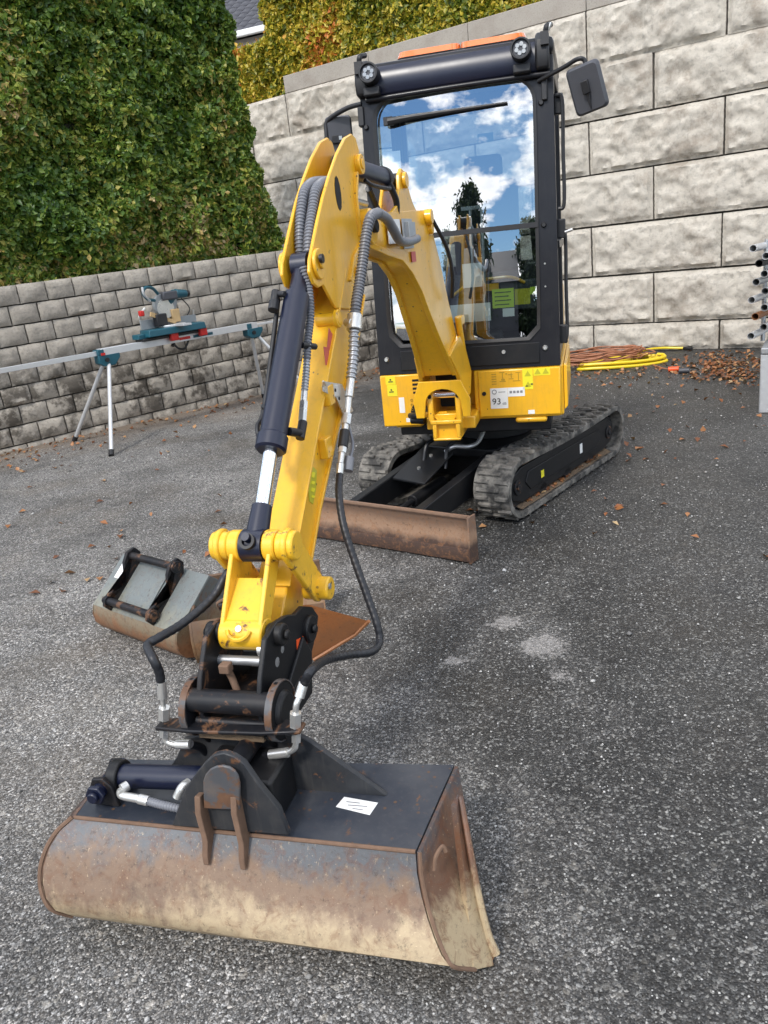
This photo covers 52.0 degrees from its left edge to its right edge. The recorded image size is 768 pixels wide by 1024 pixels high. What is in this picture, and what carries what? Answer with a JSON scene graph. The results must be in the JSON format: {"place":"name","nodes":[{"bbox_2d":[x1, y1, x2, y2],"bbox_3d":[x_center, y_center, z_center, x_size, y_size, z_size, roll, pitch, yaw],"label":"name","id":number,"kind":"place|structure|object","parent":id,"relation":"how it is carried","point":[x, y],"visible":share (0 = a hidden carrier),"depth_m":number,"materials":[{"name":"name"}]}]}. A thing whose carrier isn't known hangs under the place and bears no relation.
{"place":"outdoors","nodes":[
{"label":"outdoors","id":0,"kind":"place"},
{"bbox_2d":[219,0,264,47],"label":"tiled house","id":1,"kind":"structure","parent":0,"point":[249,24],"depth_m":22.70,"materials":[{"name":"tile"}]},
{"bbox_2d":[0,347,767,1023],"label":"ground","id":2,"kind":"structure","parent":0,"point":[570,649],"depth_m":2.92,"materials":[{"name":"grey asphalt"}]},
{"bbox_2d":[0,319,298,455],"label":"saw stand","id":3,"kind":"object","parent":2,"relation":"on","point":[108,357],"visible":0.92,"depth_m":8.35,"materials":[{"name":"metal"}]},
{"bbox_2d":[132,286,207,341],"bbox_3d":[-2.374,-2.200,8.666,0.604,0.604,0.837,-1,19,15],"label":"mitre saw","id":4,"kind":"object","parent":3,"relation":"on","point":[169,321],"visible":1,"depth_m":8.61,"materials":[{"name":"teal plastic"}]},
{"bbox_2d":[93,547,224,657],"bbox_3d":[-1.037,0.382,3.657,0.656,0.402,0.388,9,23,38],"label":"narrow bucket","id":5,"kind":"object","parent":2,"relation":"on","point":[141,597],"visible":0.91,"depth_m":3.53,"materials":[{"name":"grey metal"}]},
{"bbox_2d":[0,250,378,453],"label":"block wall","id":6,"kind":"structure","parent":2,"relation":"on","point":[48,320],"depth_m":9.12,"materials":[{"name":"stone"}]},
{"bbox_2d":[189,559,369,662],"bbox_3d":[-0.453,0.424,3.460,0.784,0.338,0.571,-7,18,0],"label":"wide rusty bucket","id":7,"kind":"object","parent":2,"relation":"on","point":[336,630],"visible":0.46,"depth_m":3.27,"materials":[{"name":"brown metal"}]},
{"bbox_2d":[37,22,623,971],"bbox_3d":[0.118,-0.959,3.791,1.748,2.615,5.126,1,20,21],"label":"mini excavator","id":8,"kind":"object","parent":2,"relation":"on","point":[251,812],"visible":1,"depth_m":2.40,"materials":[{"name":"metal"}]},
{"bbox_2d":[377,108,409,343],"bbox_3d":[0.043,-1.723,4.881,0.020,1.420,0.845,-2,19,15],"label":"side window","id":9,"kind":"structure","parent":8,"relation":"in","point":[387,135],"depth_m":4.90,"materials":[{"name":"clear glass"}]},
{"bbox_2d":[554,92,559,311],"bbox_3d":[1.008,-1.736,4.629,0.020,1.420,0.845,-2,19,15],"label":"side window","id":10,"kind":"structure","parent":8,"relation":"in","point":[554,92],"depth_m":4.91,"materials":[{"name":"clear glass"}]},
{"bbox_2d":[526,436,601,501],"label":"leaves on tracks","id":11,"kind":"object","parent":8,"relation":"on","point":[548,487],"visible":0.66,"depth_m":5.08,"materials":[{"name":"brown plant"}]},
{"bbox_2d":[0,349,767,592],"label":"fallen leaves","id":12,"kind":"object","parent":2,"relation":"on","point":[721,374],"visible":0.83,"depth_m":8.28,"materials":[{"name":"brown plant"}]},
{"bbox_2d":[247,0,767,351],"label":"block wall","id":13,"kind":"structure","parent":2,"relation":"on","point":[664,213],"depth_m":9.73,"materials":[{"name":"stone"}]},
{"bbox_2d":[570,345,688,372],"bbox_3d":[2.848,-1.841,9.377,1.878,0.195,1.002,9,24,39],"label":"red brown cord coil","id":14,"kind":"object","parent":2,"relation":"on","point":[631,351],"visible":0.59,"depth_m":9.42,"materials":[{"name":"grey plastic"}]},
{"bbox_2d":[577,347,692,370],"bbox_3d":[3.118,-1.873,9.572,1.674,0.100,0.686,-15,20,-23],"label":"yellow hose coil","id":15,"kind":"object","parent":2,"relation":"on","point":[650,359],"visible":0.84,"depth_m":9.29,"materials":[{"name":"plastic"}]},
{"bbox_2d":[758,239,767,412],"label":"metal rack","id":16,"kind":"object","parent":2,"relation":"on","point":[763,396],"visible":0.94,"depth_m":6.44,"materials":[{"name":"metal"}]},
{"bbox_2d":[747,328,767,339],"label":"metal tube","id":17,"kind":"object","parent":16,"relation":"on","point":[754,334],"visible":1,"depth_m":6.52,"materials":[{"name":"metal"}]},
{"bbox_2d":[749,242,766,251],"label":"metal tube","id":18,"kind":"object","parent":16,"relation":"on","point":[758,247],"visible":1,"depth_m":6.31,"materials":[{"name":"metal"}]},
{"bbox_2d":[748,293,767,303],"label":"metal tube","id":19,"kind":"object","parent":16,"relation":"on","point":[756,298],"visible":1,"depth_m":6.43,"materials":[{"name":"metal"}]},
{"bbox_2d":[752,310,767,319],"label":"metal tube","id":20,"kind":"object","parent":16,"relation":"in","point":[758,315],"visible":1,"depth_m":6.45,"materials":[{"name":"brown metal"}]},
{"bbox_2d":[752,277,767,285],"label":"metal tube","id":21,"kind":"object","parent":16,"relation":"on","point":[758,281],"visible":1,"depth_m":6.36,"materials":[{"name":"grey metal"}]},
{"bbox_2d":[755,259,767,266],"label":"metal tube","id":22,"kind":"object","parent":16,"relation":"on","point":[760,262],"visible":1,"depth_m":6.30,"materials":[{"name":"black metal"}]},
{"bbox_2d":[760,321,767,330],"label":"metal tube","id":23,"kind":"object","parent":16,"relation":"on","point":[763,326],"visible":1,"depth_m":6.43,"materials":[{"name":"grey metal"}]},
{"bbox_2d":[760,269,767,277],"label":"metal tube","id":24,"kind":"object","parent":16,"relation":"in","point":[763,273],"visible":1,"depth_m":6.30,"materials":[{"name":"grey metal"}]},
{"bbox_2d":[760,302,767,310],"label":"metal tube","id":25,"kind":"object","parent":16,"relation":"on","point":[763,307],"visible":1,"depth_m":6.38,"materials":[{"name":"grey metal"}]},
{"bbox_2d":[761,286,767,294],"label":"metal tube","id":26,"kind":"object","parent":16,"relation":"on","point":[764,290],"visible":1,"depth_m":6.35,"materials":[{"name":"grey metal"}]},
{"bbox_2d":[762,252,767,259],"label":"metal tube","id":27,"kind":"object","parent":16,"relation":"on","point":[764,255],"visible":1,"depth_m":6.26,"materials":[{"name":"metal"}]},
{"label":"upper terrace","id":28,"kind":"structure","parent":0,"visible":0},
{"bbox_2d":[232,38,277,104],"bbox_3d":[-2.505,-7.615,14.033,2.569,1.236,1.339,6,22,34],"label":"autumn shrub","id":29,"kind":"object","parent":28,"relation":"on","point":[257,81],"visible":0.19,"depth_m":13.19,"materials":[{"name":"yellow plant"}]},
{"bbox_2d":[257,0,542,97],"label":"autumn hedge","id":30,"kind":"object","parent":28,"relation":"on","point":[302,35],"visible":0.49,"depth_m":11.99,"materials":[{"name":"yellow plant"}]},
{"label":"lower terrace","id":31,"kind":"structure","parent":0,"visible":0},
{"bbox_2d":[0,0,284,286],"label":"tall hedge","id":32,"kind":"object","parent":31,"relation":"on","point":[128,134],"visible":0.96,"depth_m":8.92,"materials":[{"name":"green plant"}]}
]}

